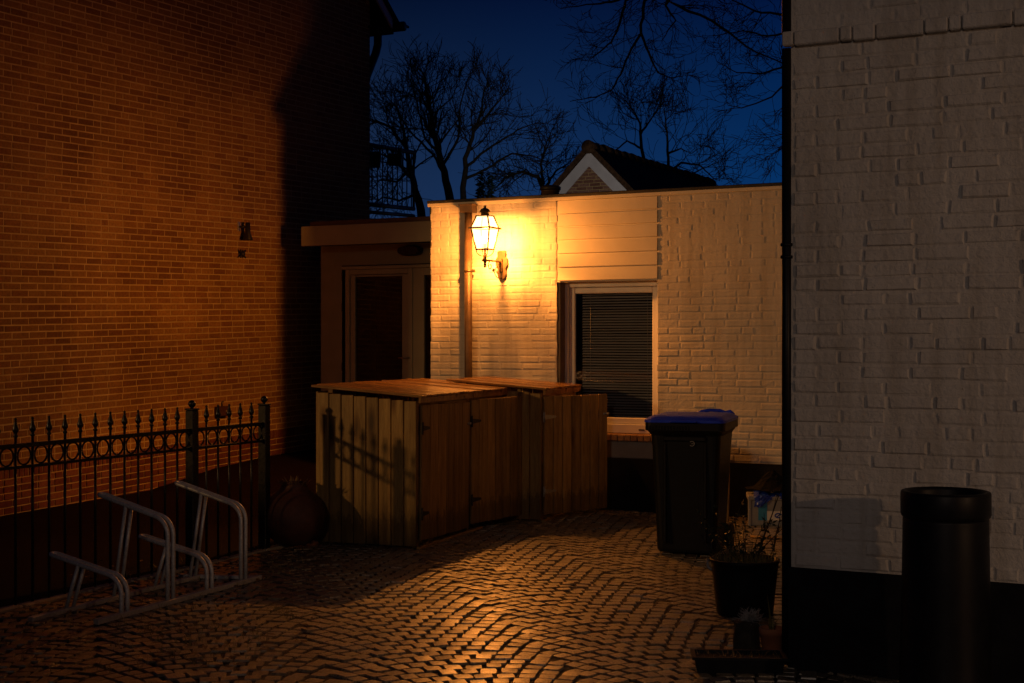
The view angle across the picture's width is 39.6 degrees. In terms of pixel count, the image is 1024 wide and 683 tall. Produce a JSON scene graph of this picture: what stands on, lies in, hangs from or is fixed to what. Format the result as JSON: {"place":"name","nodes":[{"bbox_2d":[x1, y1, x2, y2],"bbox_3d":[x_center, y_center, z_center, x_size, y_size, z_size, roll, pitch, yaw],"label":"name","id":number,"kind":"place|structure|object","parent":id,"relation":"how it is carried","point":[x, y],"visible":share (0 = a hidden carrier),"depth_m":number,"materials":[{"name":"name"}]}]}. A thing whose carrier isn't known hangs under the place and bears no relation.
{"place":"outdoors","nodes":[
{"label":"outdoors","id":0,"kind":"place"},
{"bbox_2d":[0,448,315,606],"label":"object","id":1,"kind":"structure","parent":0,"point":[301,465],"depth_m":11.96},
{"bbox_2d":[0,509,898,682],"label":"cobblestone paving","id":2,"kind":"structure","parent":0,"point":[508,597],"depth_m":8.21,"materials":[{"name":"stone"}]},
{"bbox_2d":[28,481,261,624],"bbox_3d":[-2.273,1.266,8.839,0.560,0.660,1.744,0,0,23],"label":"bicycle rack","id":3,"kind":"object","parent":2,"relation":"on","point":[169,550],"visible":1,"depth_m":8.77,"materials":[{"name":"metal"}]},
{"bbox_2d":[0,554,306,672],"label":"weeds","id":4,"kind":"object","parent":2,"relation":"on","point":[168,626],"visible":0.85,"depth_m":7.87,"materials":[{"name":"green plant"}]},
{"bbox_2d":[267,481,325,545],"bbox_3d":[-1.690,1.329,11.020,0.490,0.482,0.490,0,0,0],"label":"ball pot","id":5,"kind":"object","parent":2,"relation":"on","point":[296,515],"visible":0.98,"depth_m":10.84,"materials":[{"name":"red ceramic"}]},
{"bbox_2d":[279,476,310,485],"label":"pot plant","id":6,"kind":"object","parent":5,"relation":"on","point":[291,480],"visible":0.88,"depth_m":11.03,"materials":[{"name":"green plant"}]},
{"bbox_2d":[0,523,723,667],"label":"fallen leaves","id":7,"kind":"object","parent":2,"relation":"on","point":[126,656],"visible":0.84,"depth_m":7.83,"materials":[{"name":"brown plant"}]},
{"bbox_2d":[311,378,521,548],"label":"bin shed","id":8,"kind":"structure","parent":2,"relation":"on","point":[394,458],"depth_m":11.19,"materials":[{"name":"brown wood"}]},
{"bbox_2d":[419,402,470,539],"bbox_3d":[-0.535,1.023,11.434,0.062,1.052,1.026,0,-1,20],"label":"door","id":9,"kind":"structure","parent":8,"relation":"in","point":[444,428],"depth_m":11.39,"materials":[{"name":"brown wood"}]},
{"bbox_2d":[470,396,521,523],"bbox_3d":[-0.092,1.013,12.367,0.058,1.052,1.029,0,0,31],"label":"door","id":10,"kind":"structure","parent":8,"relation":"in","point":[496,423],"depth_m":12.27,"materials":[{"name":"brown wood"}]},
{"bbox_2d":[446,376,608,521],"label":"bin shed","id":11,"kind":"structure","parent":2,"relation":"on","point":[564,449],"depth_m":12.79,"materials":[{"name":"brown wood"}]},
{"bbox_2d":[543,394,608,513],"bbox_3d":[0.578,1.012,12.880,0.846,1.054,0.062,0,0,-43],"label":"door","id":12,"kind":"structure","parent":11,"relation":"in","point":[574,426],"depth_m":12.86,"materials":[{"name":"brown wood"}]},
{"bbox_2d":[644,409,737,552],"bbox_3d":[1.383,1.062,10.870,0.610,1.075,0.871,0,0,17],"label":"wheeled bin","id":13,"kind":"object","parent":2,"relation":"on","point":[686,446],"visible":0.98,"depth_m":10.56,"materials":[{"name":"black plastic"}]},
{"bbox_2d":[726,470,729,522],"bbox_3d":[1.865,1.240,12.345,0.044,0.720,0.021,0,-3,27],"label":"wooden stake","id":14,"kind":"object","parent":2,"relation":"on","point":[727,519],"visible":0.04,"depth_m":12.32,"materials":[{"name":"brown wood"}]},
{"bbox_2d":[690,649,787,674],"bbox_3d":[1.098,1.558,6.902,0.454,0.085,0.194,0,0,4],"label":"planter trough","id":15,"kind":"object","parent":2,"relation":"on","point":[770,662],"visible":0.99,"depth_m":6.83,"materials":[{"name":"black plastic"}]},
{"bbox_2d":[696,648,778,657],"bbox_3d":[1.096,1.507,6.894,0.398,0.050,0.167,0,0,4],"label":"dry plant","id":16,"kind":"object","parent":15,"relation":"on","point":[736,654],"visible":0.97,"depth_m":6.90,"materials":[{"name":"brown plant"}]},
{"bbox_2d":[706,553,779,617],"bbox_3d":[1.349,1.433,8.326,0.432,0.329,0.406,0,0,0],"label":"bucket planter","id":17,"kind":"object","parent":2,"relation":"on","point":[738,586],"visible":0.79,"depth_m":8.17,"materials":[{"name":"black plastic"}]},
{"bbox_2d":[695,501,779,562],"bbox_3d":[1.337,1.134,8.352,0.406,0.357,0.486,0,0,-39],"label":"bushy plant","id":18,"kind":"object","parent":17,"relation":"in","point":[717,535],"visible":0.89,"depth_m":8.35,"materials":[{"name":"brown plant"}]},
{"bbox_2d":[712,544,781,562],"bbox_3d":[1.369,1.254,8.308,0.448,0.123,0.414,0,0,0],"label":"grass tuft","id":19,"kind":"object","parent":17,"relation":"on","point":[747,558],"visible":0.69,"depth_m":8.31,"materials":[{"name":"plant"}]},
{"bbox_2d":[753,524,781,562],"bbox_3d":[1.507,1.209,8.373,0.260,0.297,0.031,0,0,-18],"label":"dry branch","id":20,"kind":"object","parent":17,"relation":"in","point":[772,538],"visible":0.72,"depth_m":8.38,"materials":[{"name":"brown plant"}]},
{"bbox_2d":[755,485,781,561],"bbox_3d":[1.510,1.093,8.371,0.226,0.533,0.064,0,0,-38],"label":"dry branch","id":21,"kind":"object","parent":17,"relation":"in","point":[770,517],"visible":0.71,"depth_m":8.38,"materials":[{"name":"brown plant"}]},
{"bbox_2d":[768,507,781,558],"bbox_3d":[1.556,1.177,8.419,0.064,0.373,0.238,0,0,43],"label":"dry branch","id":22,"kind":"object","parent":17,"relation":"in","point":[780,520],"visible":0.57,"depth_m":8.44,"materials":[{"name":"brown plant"}]},
{"bbox_2d":[733,619,759,649],"bbox_3d":[1.200,1.514,7.285,0.142,0.172,0.138,0,0,0],"label":"plant pot","id":23,"kind":"object","parent":2,"relation":"on","point":[746,635],"visible":0.88,"depth_m":7.23,"materials":[{"name":"black plastic"}]},
{"bbox_2d":[732,607,762,624],"bbox_3d":[1.218,1.421,7.296,0.176,0.117,0.166,0,0,0],"label":"cushion bush","id":24,"kind":"object","parent":23,"relation":"on","point":[748,616],"visible":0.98,"depth_m":7.28,"materials":[{"name":"plant"}]},
{"bbox_2d":[746,492,781,525],"bbox_3d":[2.296,1.466,12.426,0.480,0.268,0.329,0,0,7],"label":"storage box","id":25,"kind":"object","parent":2,"relation":"on","point":[756,514],"visible":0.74,"depth_m":12.29,"materials":[{"name":"grey plastic"}]},
{"bbox_2d":[745,469,781,490],"bbox_3d":[2.279,1.203,12.418,0.481,0.182,0.325,0,0,7],"label":"black sheet","id":26,"kind":"object","parent":25,"relation":"on","point":[772,478],"visible":0.84,"depth_m":12.37,"materials":[{"name":"black plastic"}]},
{"bbox_2d":[753,490,781,507],"bbox_3d":[2.282,1.361,12.358,0.370,0.143,0.244,0,0,7],"label":"plastic bag","id":27,"kind":"object","parent":25,"relation":"on","point":[761,498],"visible":0.64,"depth_m":12.27,"materials":[{"name":"blue plastic"}]},
{"bbox_2d":[750,535,781,539],"bbox_3d":[2.075,1.585,11.459,0.326,0.028,0.027,0,0,32],"label":"stick","id":28,"kind":"object","parent":2,"relation":"on","point":[752,536],"visible":0.5,"depth_m":11.49,"materials":[{"name":"brown wood"}]},
{"bbox_2d":[759,625,781,649],"bbox_3d":[1.317,1.524,7.207,0.132,0.152,0.132,0,0,0],"label":"terracotta pot","id":29,"kind":"object","parent":2,"relation":"on","point":[771,639],"visible":0.68,"depth_m":7.16,"materials":[{"name":"ceramic"}]},
{"bbox_2d":[764,597,778,629],"bbox_3d":[1.322,1.378,7.205,0.072,0.194,0.122,0,0,28],"label":"yucca leaf","id":30,"kind":"object","parent":29,"relation":"on","point":[771,626],"visible":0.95,"depth_m":7.22,"materials":[{"name":"green plant"}]},
{"bbox_2d":[899,486,992,682],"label":"cylindrical litter bin","id":31,"kind":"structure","parent":2,"relation":"on","point":[945,630],"depth_m":6.06,"materials":[{"name":"black plastic"}]},
{"bbox_2d":[370,0,790,218],"label":"sky","id":32,"kind":"structure","parent":0,"point":[532,31],"materials":[{"name":"blue"}]},
{"bbox_2d":[552,140,716,193],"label":"gabled house","id":33,"kind":"structure","parent":0,"point":[594,167],"depth_m":26.09,"materials":[{"name":"black brick"}]},
{"label":"ground","id":34,"kind":"structure","parent":0,"visible":0},
{"bbox_2d":[0,538,316,613],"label":"kerb","id":35,"kind":"structure","parent":34,"relation":"on","point":[9,608],"depth_m":9.30,"materials":[{"name":"concrete"}]},
{"bbox_2d":[0,396,270,604],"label":"iron railing","id":36,"kind":"object","parent":35,"relation":"on","point":[191,431],"visible":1,"depth_m":9.80,"materials":[{"name":"black metal"}]},
{"bbox_2d":[0,0,408,515],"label":"brick house","id":37,"kind":"structure","parent":34,"relation":"on","point":[153,153],"depth_m":14.98,"materials":[{"name":"brick"}]},
{"bbox_2d":[214,400,227,416],"bbox_3d":[-3.220,0.743,15.793,0.068,0.174,0.200,0,0,25],"label":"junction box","id":38,"kind":"object","parent":37,"relation":"attached to","point":[223,409],"visible":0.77,"depth_m":15.77,"materials":[{"name":"red plastic"}]},
{"bbox_2d":[238,249,245,257],"bbox_3d":[-3.064,-0.994,16.131,0.060,0.101,0.113,0,0,25],"label":"cable clamp","id":39,"kind":"object","parent":37,"relation":"attached to","point":[241,253],"visible":1,"depth_m":16.11,"materials":[{"name":"black metal"}]},
{"bbox_2d":[237,221,252,240],"bbox_3d":[-3.022,-1.254,16.137,0.158,0.210,0.109,0,0,12],"label":"wall spotlight","id":40,"kind":"object","parent":37,"relation":"attached to","point":[247,236],"depth_m":16.10,"materials":[{"name":"metal"}]},
{"bbox_2d":[370,143,415,216],"bbox_3d":[-2.621,-2.520,23.306,1.910,1.564,2.631,0,0,0],"label":"balcony railing","id":41,"kind":"object","parent":37,"relation":"attached to","point":[392,206],"visible":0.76,"depth_m":23.53,"materials":[{"name":"black metal"}]},
{"bbox_2d":[370,145,382,167],"bbox_3d":[-2.217,-3.005,22.891,0.307,0.404,0.281,0,0,0],"label":"flower box","id":42,"kind":"object","parent":41,"relation":"hanging from","point":[376,155],"visible":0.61,"depth_m":22.82,"materials":[{"name":"black plastic"}]},
{"bbox_2d":[385,144,402,165],"bbox_3d":[-1.896,-3.006,22.900,0.281,0.341,0.303,0,0,0],"label":"flower box","id":43,"kind":"object","parent":41,"relation":"hanging from","point":[395,158],"visible":1,"depth_m":22.82,"materials":[{"name":"black plastic"}]},
{"bbox_2d":[301,216,430,390],"bbox_3d":[-0.614,0.156,17.483,2.394,3.088,3.420,0,0,27],"label":"entrance porch","id":44,"kind":"object","parent":34,"relation":"on","point":[375,304],"visible":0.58,"depth_m":16.49,"materials":[{"name":"beige paint"}]},
{"bbox_2d":[341,264,430,382],"bbox_3d":[-1.067,0.360,16.271,2.086,2.480,0.129,0,0,27],"label":"door","id":45,"kind":"structure","parent":44,"relation":"in","point":[378,308],"depth_m":16.54,"materials":[{"name":"beige paint"}]},
{"bbox_2d":[397,245,422,255],"bbox_3d":[-1.171,-1.039,16.255,0.300,0.120,0.108,0,0,27],"label":"bulkhead light","id":46,"kind":"object","parent":44,"relation":"attached to","point":[411,250],"visible":1,"depth_m":16.21,"materials":[{"name":"glass"}]},
{"bbox_2d":[413,268,430,378],"bbox_3d":[-0.624,0.379,16.072,1.122,2.442,0.060,0,0,27],"label":"side window","id":47,"kind":"structure","parent":44,"relation":"in","point":[421,276],"depth_m":16.25,"materials":[{"name":"black glass"}]},
{"bbox_2d":[370,61,449,218],"bbox_3d":[-2.179,-1.680,24.901,2.232,6.483,2.032,0,0,0],"label":"bare tree","id":48,"kind":"object","parent":34,"relation":"on","point":[420,207],"visible":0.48,"depth_m":24.98,"materials":[{"name":"brown plant"}]},
{"bbox_2d":[370,33,499,199],"bbox_3d":[-1.727,-2.074,26.477,2.920,7.392,1.824,0,0,-24],"label":"bare tree","id":49,"kind":"object","parent":34,"relation":"on","point":[428,103],"visible":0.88,"depth_m":26.44,"materials":[{"name":"brown plant"}]},
{"bbox_2d":[475,172,495,197],"bbox_3d":[-0.458,-0.638,23.990,0.901,4.475,0.888,0,0,0],"label":"evergreen","id":50,"kind":"object","parent":34,"relation":"on","point":[480,191],"visible":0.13,"depth_m":23.96,"materials":[{"name":"green plant"}]},
{"bbox_2d":[437,45,580,198],"bbox_3d":[-0.039,-2.158,27.423,2.574,7.362,2.287,0,0,-34],"label":"bare tree","id":51,"kind":"object","parent":34,"relation":"on","point":[466,165],"visible":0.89,"depth_m":27.46,"materials":[{"name":"brown plant"}]},
{"bbox_2d":[468,106,581,197],"bbox_3d":[0.180,-1.669,28.498,2.665,6.289,1.663,0,0,20],"label":"bare tree","id":52,"kind":"object","parent":34,"relation":"on","point":[539,179],"visible":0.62,"depth_m":28.47,"materials":[{"name":"brown plant"}]},
{"bbox_2d":[427,182,781,517],"bbox_3d":[3.413,0.109,14.854,7.244,3.082,4.825,0,0,27],"label":"flat roof annex","id":53,"kind":"object","parent":34,"relation":"on","point":[638,307],"visible":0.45,"depth_m":13.52,"materials":[{"name":"white brick"}]},
{"bbox_2d":[468,205,507,279],"bbox_3d":[-0.204,-0.965,13.859,0.238,0.704,0.487,0,0,27],"label":"wall lantern","id":54,"kind":"object","parent":53,"relation":"attached to","point":[501,260],"depth_m":13.78,"materials":[{"name":"brown metal"}]},
{"bbox_2d":[540,185,560,194],"bbox_3d":[0.384,-1.470,14.229,0.208,0.180,0.208,0,0,0],"label":"roof vent","id":55,"kind":"object","parent":53,"relation":"on","point":[550,189],"visible":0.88,"depth_m":14.15,"materials":[{"name":"metal"}]},
{"bbox_2d":[565,281,657,441],"bbox_3d":[0.947,0.179,13.659,1.043,1.522,0.303,0,0,27],"label":"window","id":56,"kind":"structure","parent":53,"relation":"in","point":[617,425],"depth_m":13.74,"materials":[{"name":"white glass"}]},
{"bbox_2d":[569,50,701,157],"bbox_3d":[2.817,-2.629,32.924,3.114,8.198,2.700,0,0,22],"label":"bare tree","id":57,"kind":"object","parent":34,"relation":"on","point":[640,130],"visible":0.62,"depth_m":32.98,"materials":[{"name":"brown plant"}]},
{"bbox_2d":[546,0,782,182],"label":"bare tree","id":58,"kind":"object","parent":34,"relation":"on","point":[682,7],"visible":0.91,"depth_m":16.99,"materials":[{"name":"brown plant"}]},
{"bbox_2d":[622,58,756,185],"bbox_3d":[3.996,-2.441,31.047,3.058,7.856,2.962,0,0,-31],"label":"bare tree","id":59,"kind":"object","parent":34,"relation":"on","point":[697,144],"visible":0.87,"depth_m":30.98,"materials":[{"name":"brown plant"}]},
{"bbox_2d":[780,0,1023,682],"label":"white brick house","id":60,"kind":"structure","parent":34,"relation":"on","point":[902,246],"depth_m":6.73,"materials":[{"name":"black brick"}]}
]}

